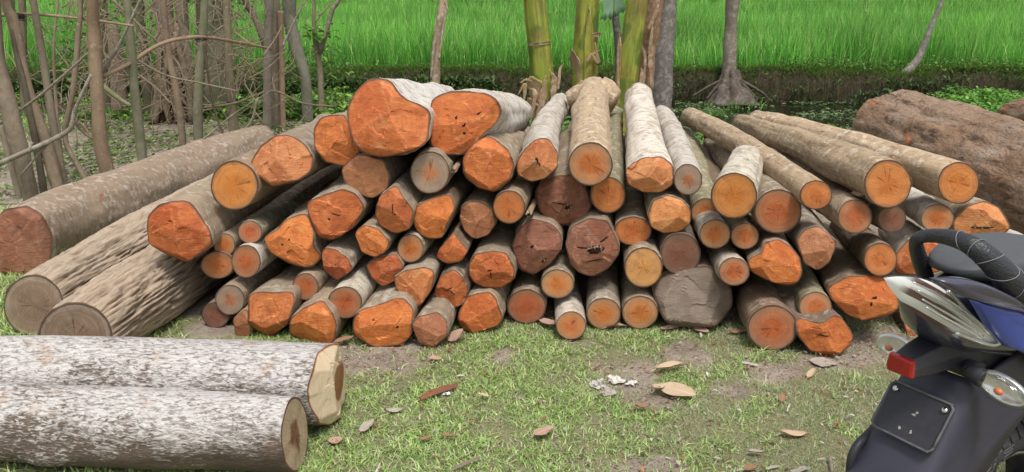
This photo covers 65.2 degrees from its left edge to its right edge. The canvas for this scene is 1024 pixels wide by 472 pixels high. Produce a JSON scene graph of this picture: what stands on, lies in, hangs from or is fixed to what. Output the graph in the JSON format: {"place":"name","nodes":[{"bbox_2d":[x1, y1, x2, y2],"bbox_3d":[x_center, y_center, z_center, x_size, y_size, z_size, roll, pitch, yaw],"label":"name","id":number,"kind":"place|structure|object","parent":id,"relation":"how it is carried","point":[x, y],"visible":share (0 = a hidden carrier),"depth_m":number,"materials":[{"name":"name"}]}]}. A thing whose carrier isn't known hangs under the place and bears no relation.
{"place":"outdoors","nodes":[
{"label":"outdoors","id":0,"kind":"place"},
{"bbox_2d":[0,60,1023,471],"bbox_3d":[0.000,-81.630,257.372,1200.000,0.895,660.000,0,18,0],"label":"ground","id":1,"kind":"structure","parent":0,"point":[356,362],"depth_m":3.27,"materials":[{"name":"soil"}]},
{"bbox_2d":[0,3,38,200],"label":"trunk","id":2,"kind":"object","parent":1,"relation":"on","point":[13,127],"visible":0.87,"depth_m":5.44,"materials":[{"name":"wood"}]},
{"bbox_2d":[10,0,47,192],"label":"trunk","id":3,"kind":"object","parent":1,"relation":"on","point":[42,183],"visible":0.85,"depth_m":5.61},
{"bbox_2d":[0,0,62,188],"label":"trunk","id":4,"kind":"object","parent":1,"relation":"on","point":[50,160],"visible":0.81,"depth_m":5.65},
{"bbox_2d":[29,0,67,184],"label":"trunk","id":5,"kind":"object","parent":1,"relation":"on","point":[49,100],"visible":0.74,"depth_m":5.75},
{"bbox_2d":[62,0,87,178],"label":"trunk","id":6,"kind":"object","parent":1,"relation":"on","point":[65,126],"visible":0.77,"depth_m":5.80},
{"bbox_2d":[86,0,113,172],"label":"trunk","id":7,"kind":"object","parent":1,"relation":"on","point":[99,129],"visible":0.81,"depth_m":5.81,"materials":[{"name":"wood"}]},
{"bbox_2d":[3,173,212,334],"bbox_3d":[-1.980,-0.129,4.962,0.343,0.360,2.948,2,18,5],"label":"log","id":8,"kind":"object","parent":1,"relation":"on","point":[34,297],"visible":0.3,"depth_m":3.68,"materials":[{"name":"brown wood"}]},
{"bbox_2d":[123,0,146,160],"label":"trunk","id":9,"kind":"object","parent":1,"relation":"on","point":[137,115],"visible":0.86,"depth_m":6.17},
{"bbox_2d":[38,244,233,336],"bbox_3d":[-1.587,-0.010,4.580,0.408,0.383,2.793,2,18,7],"label":"log","id":10,"kind":"object","parent":1,"relation":"on","point":[148,289],"visible":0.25,"depth_m":3.47,"materials":[{"name":"brown wood"}]},
{"bbox_2d":[0,125,274,275],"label":"log","id":11,"kind":"object","parent":1,"relation":"on","point":[39,229],"visible":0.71,"depth_m":4.81,"materials":[{"name":"brown wood"}]},
{"bbox_2d":[0,382,307,471],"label":"log","id":12,"kind":"object","parent":1,"relation":"on","point":[55,425],"visible":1,"depth_m":2.52,"materials":[{"name":"white wood"}]},
{"bbox_2d":[0,111,309,198],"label":"undergrowth","id":13,"kind":"object","parent":1,"relation":"on","point":[119,147],"visible":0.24,"depth_m":7.72,"materials":[{"name":"green plant"}]},
{"bbox_2d":[0,335,344,425],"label":"log","id":14,"kind":"object","parent":1,"relation":"on","point":[311,376],"visible":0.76,"depth_m":2.74,"materials":[{"name":"white wood"}]},
{"bbox_2d":[147,0,204,122],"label":"tree","id":15,"kind":"object","parent":1,"relation":"on","point":[156,110],"visible":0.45,"depth_m":8.73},
{"bbox_2d":[2,0,366,146],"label":"undergrowth","id":16,"kind":"object","parent":1,"relation":"on","point":[158,77],"depth_m":8.06,"materials":[{"name":"plant"}]},
{"bbox_2d":[193,0,207,140],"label":"trunk","id":17,"kind":"object","parent":1,"relation":"on","point":[198,97],"visible":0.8,"depth_m":6.80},
{"bbox_2d":[203,0,226,111],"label":"tree","id":18,"kind":"object","parent":1,"relation":"on","point":[216,91],"visible":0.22,"depth_m":9.31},
{"bbox_2d":[202,298,235,327],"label":"log","id":19,"kind":"object","parent":1,"relation":"on","point":[213,316],"visible":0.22,"depth_m":3.69,"materials":[{"name":"brown wood"}]},
{"bbox_2d":[215,258,288,314],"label":"log","id":20,"kind":"object","parent":19,"relation":"on","point":[233,294],"visible":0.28,"depth_m":3.66,"materials":[{"name":"brown wood"}]},
{"bbox_2d":[201,249,233,278],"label":"log","id":21,"kind":"object","parent":20,"relation":"on","point":[215,264],"visible":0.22,"depth_m":3.67,"materials":[{"name":"orange wood"}]},
{"bbox_2d":[238,198,308,242],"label":"log","id":22,"kind":"object","parent":21,"relation":"on","point":[259,226],"visible":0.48,"depth_m":3.71,"materials":[{"name":"brown wood"}]},
{"bbox_2d":[214,164,342,254],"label":"log","id":23,"kind":"object","parent":21,"relation":"on","point":[230,242],"visible":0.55,"depth_m":4.33,"materials":[{"name":"brown wood"}]},
{"bbox_2d":[147,170,318,262],"bbox_3d":[-1.359,-0.327,4.492,0.314,0.306,2.093,2,18,7],"label":"log","id":24,"kind":"object","parent":23,"relation":"on","point":[191,223],"visible":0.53,"depth_m":3.54,"materials":[{"name":"orange wood"}]},
{"bbox_2d":[231,206,299,277],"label":"log","id":25,"kind":"object","parent":20,"relation":"on","point":[249,260],"visible":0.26,"depth_m":3.60,"materials":[{"name":"orange wood"}]},
{"bbox_2d":[0,86,460,123],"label":"ditch weeds","id":26,"kind":"object","parent":1,"relation":"on","point":[341,104],"visible":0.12,"depth_m":9.20,"materials":[{"name":"green plant"}]},
{"bbox_2d":[248,264,305,335],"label":"log","id":27,"kind":"object","parent":1,"relation":"on","point":[275,303],"visible":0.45,"depth_m":3.54,"materials":[{"name":"orange wood"}]},
{"bbox_2d":[282,0,312,123],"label":"tree","id":28,"kind":"object","parent":1,"relation":"on","point":[288,8],"visible":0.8,"depth_m":8.60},
{"bbox_2d":[289,275,348,342],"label":"log","id":29,"kind":"object","parent":1,"relation":"on","point":[316,318],"visible":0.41,"depth_m":3.50,"materials":[{"name":"orange wood"}]},
{"bbox_2d":[292,258,330,299],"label":"log","id":30,"kind":"object","parent":29,"relation":"on","point":[309,281],"visible":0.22,"depth_m":3.61,"materials":[{"name":"brown wood"}]},
{"bbox_2d":[264,174,341,267],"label":"log","id":31,"kind":"object","parent":30,"relation":"on","point":[294,238],"visible":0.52,"depth_m":3.56,"materials":[{"name":"orange wood"}]},
{"bbox_2d":[211,148,332,209],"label":"log","id":32,"kind":"object","parent":31,"relation":"on","point":[237,183],"visible":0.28,"depth_m":3.53,"materials":[{"name":"orange wood"}]},
{"bbox_2d":[251,113,331,186],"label":"log","id":33,"kind":"object","parent":32,"relation":"on","point":[289,156],"visible":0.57,"depth_m":3.49,"materials":[{"name":"orange wood"}]},
{"bbox_2d":[353,279,438,346],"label":"log","id":34,"kind":"object","parent":1,"relation":"on","point":[387,315],"visible":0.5,"depth_m":3.48,"materials":[{"name":"orange wood"}]},
{"bbox_2d":[328,254,378,318],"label":"log","id":35,"kind":"object","parent":34,"relation":"on","point":[353,290],"visible":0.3,"depth_m":3.52,"materials":[{"name":"grey wood"}]},
{"bbox_2d":[322,207,375,279],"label":"log","id":36,"kind":"object","parent":35,"relation":"on","point":[343,255],"visible":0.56,"depth_m":3.56,"materials":[{"name":"orange wood"}]},
{"bbox_2d":[307,175,379,239],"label":"log","id":37,"kind":"object","parent":36,"relation":"on","point":[337,208],"visible":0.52,"depth_m":3.50,"materials":[{"name":"orange wood"}]},
{"bbox_2d":[313,111,361,165],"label":"log","id":38,"kind":"object","parent":37,"relation":"on","point":[334,143],"visible":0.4,"depth_m":3.48,"materials":[{"name":"orange wood"}]},
{"bbox_2d":[367,223,413,285],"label":"log","id":39,"kind":"object","parent":34,"relation":"on","point":[387,266],"visible":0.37,"depth_m":3.58,"materials":[{"name":"orange wood"}]},
{"bbox_2d":[356,214,401,256],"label":"log","id":40,"kind":"object","parent":39,"relation":"on","point":[374,238],"visible":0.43,"depth_m":3.52,"materials":[{"name":"orange wood"}]},
{"bbox_2d":[375,166,425,232],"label":"log","id":41,"kind":"object","parent":40,"relation":"on","point":[401,197],"visible":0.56,"depth_m":3.47,"materials":[{"name":"orange wood"}]},
{"bbox_2d":[342,140,428,197],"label":"log","id":42,"kind":"object","parent":41,"relation":"on","point":[363,174],"visible":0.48,"depth_m":3.50,"materials":[{"name":"brown wood"}]},
{"bbox_2d":[347,78,453,157],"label":"log","id":43,"kind":"object","parent":42,"relation":"on","point":[386,117],"visible":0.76,"depth_m":3.36,"materials":[{"name":"orange wood"}]},
{"bbox_2d":[394,216,455,306],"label":"log","id":44,"kind":"object","parent":34,"relation":"on","point":[417,279],"visible":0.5,"depth_m":3.54,"materials":[{"name":"orange wood"}]},
{"bbox_2d":[397,224,435,261],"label":"log","id":45,"kind":"object","parent":44,"relation":"on","point":[414,245],"visible":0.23,"depth_m":3.56,"materials":[{"name":"brown wood"}]},
{"bbox_2d":[413,163,475,238],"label":"log","id":46,"kind":"object","parent":45,"relation":"on","point":[436,213],"visible":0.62,"depth_m":3.53,"materials":[{"name":"orange wood"}]},
{"bbox_2d":[410,142,464,192],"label":"log","id":47,"kind":"object","parent":46,"relation":"on","point":[433,169],"visible":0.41,"depth_m":3.47,"materials":[{"name":"grey wood"}]},
{"bbox_2d":[412,282,459,346],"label":"log","id":48,"kind":"object","parent":1,"relation":"on","point":[432,324],"visible":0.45,"depth_m":3.48,"materials":[{"name":"brown wood"}]},
{"bbox_2d":[435,237,481,307],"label":"log","id":49,"kind":"object","parent":48,"relation":"on","point":[454,284],"visible":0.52,"depth_m":3.61,"materials":[{"name":"orange wood"}]},
{"bbox_2d":[458,268,518,333],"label":"log","id":50,"kind":"object","parent":1,"relation":"on","point":[482,309],"visible":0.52,"depth_m":3.62,"materials":[{"name":"orange wood"}]},
{"bbox_2d":[469,219,531,287],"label":"log","id":51,"kind":"object","parent":50,"relation":"on","point":[493,263],"visible":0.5,"depth_m":3.62,"materials":[{"name":"orange wood"}]},
{"bbox_2d":[460,126,529,238],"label":"log","id":52,"kind":"object","parent":51,"relation":"on","point":[478,218],"visible":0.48,"depth_m":3.61,"materials":[{"name":"brown wood"}]},
{"bbox_2d":[463,130,526,191],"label":"log","id":53,"kind":"object","parent":52,"relation":"on","point":[490,161],"visible":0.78,"depth_m":3.48,"materials":[{"name":"orange wood"}]},
{"bbox_2d":[429,88,531,155],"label":"log","id":54,"kind":"object","parent":53,"relation":"on","point":[465,120],"visible":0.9,"depth_m":3.49,"materials":[{"name":"orange wood"}]},
{"bbox_2d":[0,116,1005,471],"bbox_3d":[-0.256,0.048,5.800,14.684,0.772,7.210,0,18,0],"label":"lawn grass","id":55,"kind":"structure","parent":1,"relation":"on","point":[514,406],"depth_m":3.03,"materials":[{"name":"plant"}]},
{"bbox_2d":[6,55,1023,91],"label":"bank herbs","id":56,"kind":"object","parent":1,"relation":"on","point":[863,63],"visible":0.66,"depth_m":13.32,"materials":[{"name":"green plant"}]},
{"bbox_2d":[7,62,1023,103],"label":"bank top grass","id":57,"kind":"structure","parent":1,"relation":"on","point":[512,69],"depth_m":13.25,"materials":[{"name":"plant"}]},
{"bbox_2d":[11,72,1023,104],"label":"bank creeper","id":58,"kind":"object","parent":1,"relation":"on","point":[447,81],"visible":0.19,"depth_m":13.06,"materials":[{"name":"green plant"}]},
{"bbox_2d":[507,269,547,323],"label":"log","id":59,"kind":"object","parent":1,"relation":"on","point":[525,304],"visible":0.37,"depth_m":3.73,"materials":[{"name":"brown wood"}]},
{"bbox_2d":[541,226,574,298],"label":"log","id":60,"kind":"object","parent":59,"relation":"on","point":[558,277],"visible":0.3,"depth_m":3.67,"materials":[{"name":"brown wood"}]},
{"bbox_2d":[512,194,566,273],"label":"log","id":61,"kind":"object","parent":60,"relation":"on","point":[537,242],"visible":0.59,"depth_m":3.64,"materials":[{"name":"brown wood"}]},
{"bbox_2d":[493,132,560,223],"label":"log","id":62,"kind":"object","parent":61,"relation":"on","point":[514,196],"visible":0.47,"depth_m":3.55,"materials":[{"name":"brown wood"}]},
{"bbox_2d":[516,93,568,181],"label":"log","id":63,"kind":"object","parent":62,"relation":"on","point":[537,160],"visible":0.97,"depth_m":3.54,"materials":[{"name":"white wood"}]},
{"bbox_2d":[565,204,619,275],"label":"log","id":64,"kind":"object","parent":60,"relation":"on","point":[592,243],"visible":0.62,"depth_m":3.61,"materials":[{"name":"brown wood"}]},
{"bbox_2d":[535,118,591,225],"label":"log","id":65,"kind":"object","parent":64,"relation":"on","point":[562,196],"visible":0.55,"depth_m":3.67,"materials":[{"name":"brown wood"}]},
{"bbox_2d":[590,106,625,212],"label":"log","id":66,"kind":"object","parent":64,"relation":"on","point":[608,195],"visible":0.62,"depth_m":3.63,"materials":[{"name":"brown wood"}]},
{"bbox_2d":[566,76,620,185],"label":"log","id":67,"kind":"object","parent":66,"relation":"on","point":[592,101],"visible":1,"depth_m":3.73,"materials":[{"name":"brown wood"}]},
{"bbox_2d":[518,0,563,121],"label":"banana plant","id":68,"kind":"object","parent":1,"relation":"on","point":[542,83],"visible":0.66,"depth_m":8.14,"materials":[{"name":"plant"}]},
{"bbox_2d":[554,271,585,339],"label":"log","id":69,"kind":"object","parent":1,"relation":"on","point":[570,323],"visible":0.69,"depth_m":3.58,"materials":[{"name":"orange wood"}]},
{"bbox_2d":[248,309,911,471],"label":"ground litter","id":70,"kind":"object","parent":1,"relation":"on","point":[652,416],"visible":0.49,"depth_m":3.17,"materials":[{"name":"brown plant"}]},
{"bbox_2d":[569,0,600,86],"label":"banana plant","id":71,"kind":"object","parent":1,"relation":"on","point":[584,60],"visible":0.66,"depth_m":8.27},
{"bbox_2d":[586,258,619,328],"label":"log","id":72,"kind":"object","parent":1,"relation":"on","point":[603,302],"visible":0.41,"depth_m":3.69,"materials":[{"name":"brown wood"}]},
{"bbox_2d":[600,0,647,135],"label":"banana plant","id":73,"kind":"object","parent":1,"relation":"on","point":[629,50],"visible":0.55,"depth_m":7.95,"materials":[{"name":"green plant"}]},
{"bbox_2d":[619,242,657,328],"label":"log","id":74,"kind":"object","parent":1,"relation":"on","point":[639,308],"visible":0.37,"depth_m":3.68,"materials":[{"name":"brown wood"}]},
{"bbox_2d":[622,228,662,287],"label":"log","id":75,"kind":"object","parent":74,"relation":"on","point":[643,265],"visible":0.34,"depth_m":3.60,"materials":[{"name":"brown wood"}]},
{"bbox_2d":[614,135,651,245],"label":"log","id":76,"kind":"object","parent":75,"relation":"on","point":[632,226],"visible":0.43,"depth_m":3.65,"materials":[{"name":"brown wood"}]},
{"bbox_2d":[638,0,663,94],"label":"banana plant","id":77,"kind":"object","parent":1,"relation":"on","point":[651,33],"visible":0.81,"depth_m":8.58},
{"bbox_2d":[652,0,676,109],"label":"palm tree","id":78,"kind":"object","parent":1,"relation":"on","point":[663,80],"visible":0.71,"depth_m":10.87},
{"bbox_2d":[652,233,732,328],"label":"log","id":79,"kind":"object","parent":1,"relation":"on","point":[700,295],"visible":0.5,"depth_m":3.63,"materials":[{"name":"grey wood"}]},
{"bbox_2d":[655,221,700,273],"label":"log","id":80,"kind":"object","parent":79,"relation":"on","point":[680,249],"visible":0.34,"depth_m":3.60,"materials":[{"name":"brown wood"}]},
{"bbox_2d":[643,182,690,232],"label":"log","id":81,"kind":"object","parent":80,"relation":"on","point":[668,210],"visible":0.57,"depth_m":3.54,"materials":[{"name":"brown wood"}]},
{"bbox_2d":[624,82,673,192],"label":"log","id":82,"kind":"object","parent":81,"relation":"on","point":[649,166],"visible":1,"depth_m":3.71,"materials":[{"name":"white wood"}]},
{"bbox_2d":[656,105,701,194],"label":"log","id":83,"kind":"object","parent":81,"relation":"on","point":[687,175],"visible":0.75,"depth_m":3.74,"materials":[{"name":"white wood"}]},
{"bbox_2d":[684,195,729,248],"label":"log","id":84,"kind":"object","parent":79,"relation":"on","point":[713,232],"visible":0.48,"depth_m":3.54,"materials":[{"name":"orange wood"}]},
{"bbox_2d":[682,126,720,220],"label":"log","id":85,"kind":"object","parent":84,"relation":"on","point":[704,203],"visible":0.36,"depth_m":3.94,"materials":[{"name":"brown wood"}]},
{"bbox_2d":[680,107,831,209],"bbox_3d":[1.239,-0.497,4.390,0.140,0.169,2.213,0,18,-1],"label":"log","id":86,"kind":"object","parent":85,"relation":"on","point":[806,188],"visible":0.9,"depth_m":3.74,"materials":[{"name":"brown wood"}]},
{"bbox_2d":[705,242,749,285],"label":"log","id":87,"kind":"object","parent":79,"relation":"on","point":[729,264],"visible":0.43,"depth_m":3.49,"materials":[{"name":"orange wood"}]},
{"bbox_2d":[696,138,758,249],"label":"log","id":88,"kind":"object","parent":87,"relation":"on","point":[744,233],"visible":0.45,"depth_m":3.54,"materials":[{"name":"brown wood"}]},
{"bbox_2d":[692,0,772,106],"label":"tree","id":89,"kind":"object","parent":1,"relation":"on","point":[732,84],"visible":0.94,"depth_m":12.84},
{"bbox_2d":[734,269,796,350],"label":"log","id":90,"kind":"object","parent":1,"relation":"on","point":[772,328],"visible":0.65,"depth_m":3.47,"materials":[{"name":"brown wood"}]},
{"bbox_2d":[743,213,801,285],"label":"log","id":91,"kind":"object","parent":90,"relation":"on","point":[775,258],"visible":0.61,"depth_m":3.45,"materials":[{"name":"orange wood"}]},
{"bbox_2d":[703,138,801,233],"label":"log","id":92,"kind":"object","parent":91,"relation":"on","point":[777,209],"visible":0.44,"depth_m":3.46,"materials":[{"name":"brown wood"}]},
{"bbox_2d":[711,145,762,218],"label":"log","id":93,"kind":"object","parent":92,"relation":"on","point":[735,188],"visible":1,"depth_m":3.39,"materials":[{"name":"orange wood"}]},
{"bbox_2d":[704,135,905,231],"bbox_3d":[1.505,-0.382,4.437,0.140,0.153,2.016,-3,18,-8],"label":"log","id":94,"kind":"object","parent":92,"relation":"on","point":[890,220],"visible":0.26,"depth_m":3.50,"materials":[{"name":"brown wood"}]},
{"bbox_2d":[732,114,911,208],"bbox_3d":[1.565,-0.521,4.451,0.211,0.322,2.364,0,18,0],"label":"log","id":95,"kind":"object","parent":94,"relation":"on","point":[877,179],"visible":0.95,"depth_m":3.64,"materials":[{"name":"brown wood"}]},
{"bbox_2d":[784,203,836,269],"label":"log","id":96,"kind":"object","parent":91,"relation":"on","point":[812,240],"visible":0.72,"depth_m":3.43,"materials":[{"name":"brown wood"}]},
{"bbox_2d":[815,185,871,233],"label":"log","id":97,"kind":"object","parent":96,"relation":"on","point":[847,212],"visible":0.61,"depth_m":3.41,"materials":[{"name":"brown wood"}]},
{"bbox_2d":[729,239,852,354],"bbox_3d":[1.292,0.105,4.348,0.242,0.212,2.067,-1,18,-2],"label":"log","id":98,"kind":"object","parent":1,"relation":"on","point":[826,332],"visible":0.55,"depth_m":3.40,"materials":[{"name":"orange wood"}]},
{"bbox_2d":[794,258,831,313],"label":"log","id":99,"kind":"object","parent":1,"relation":"on","point":[810,295],"visible":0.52,"depth_m":3.46,"materials":[{"name":"brown wood"}]},
{"bbox_2d":[611,77,1023,103],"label":"bank rootlets","id":100,"kind":"object","parent":1,"relation":"on","point":[815,92],"visible":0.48,"depth_m":13.09,"materials":[{"name":"brown plant"}]},
{"bbox_2d":[794,222,897,320],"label":"log","id":101,"kind":"object","parent":1,"relation":"on","point":[851,285],"visible":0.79,"depth_m":3.46,"materials":[{"name":"orange wood"}]},
{"bbox_2d":[830,222,896,276],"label":"log","id":102,"kind":"object","parent":101,"relation":"on","point":[871,251],"visible":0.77,"depth_m":3.44,"materials":[{"name":"brown wood"}]},
{"bbox_2d":[878,219,939,273],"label":"log","id":103,"kind":"object","parent":101,"relation":"on","point":[898,242],"visible":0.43,"depth_m":3.55,"materials":[{"name":"orange wood"}]},
{"bbox_2d":[898,187,953,228],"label":"log","id":104,"kind":"object","parent":103,"relation":"on","point":[922,209],"visible":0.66,"depth_m":3.46,"materials":[{"name":"orange wood"}]},
{"bbox_2d":[749,110,978,203],"bbox_3d":[1.836,-0.547,4.607,0.182,0.328,2.560,-1,18,-2],"label":"log","id":105,"kind":"object","parent":104,"relation":"on","point":[951,180],"visible":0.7,"depth_m":3.56,"materials":[{"name":"brown wood"}]},
{"bbox_2d":[917,189,1009,233],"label":"log","id":106,"kind":"object","parent":104,"relation":"on","point":[975,215],"visible":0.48,"depth_m":3.41,"materials":[{"name":"brown wood"}]},
{"bbox_2d":[846,228,1023,471],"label":"motorcycle","id":107,"kind":"object","parent":1,"relation":"on","point":[962,313],"visible":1,"depth_m":1.57,"materials":[{"name":"black plastic"}]},
{"bbox_2d":[851,89,1023,234],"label":"log","id":108,"kind":"object","parent":1,"relation":"on","point":[987,146],"visible":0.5,"depth_m":5.32,"materials":[{"name":"brown wood"}]},
{"bbox_2d":[1,0,1023,67],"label":"rice field grass","id":109,"kind":"structure","parent":0,"point":[494,31],"depth_m":15.52,"materials":[{"name":"plant"}]},
{"bbox_2d":[529,101,861,137],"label":"pond water","id":110,"kind":"structure","parent":0,"point":[788,108],"depth_m":12.45,"materials":[{"name":"black liquid"}]},
{"bbox_2d":[886,85,1023,112],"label":"weed mat","id":111,"kind":"object","parent":110,"relation":"on","point":[992,99],"visible":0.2,"depth_m":11.84,"materials":[{"name":"green plant"}]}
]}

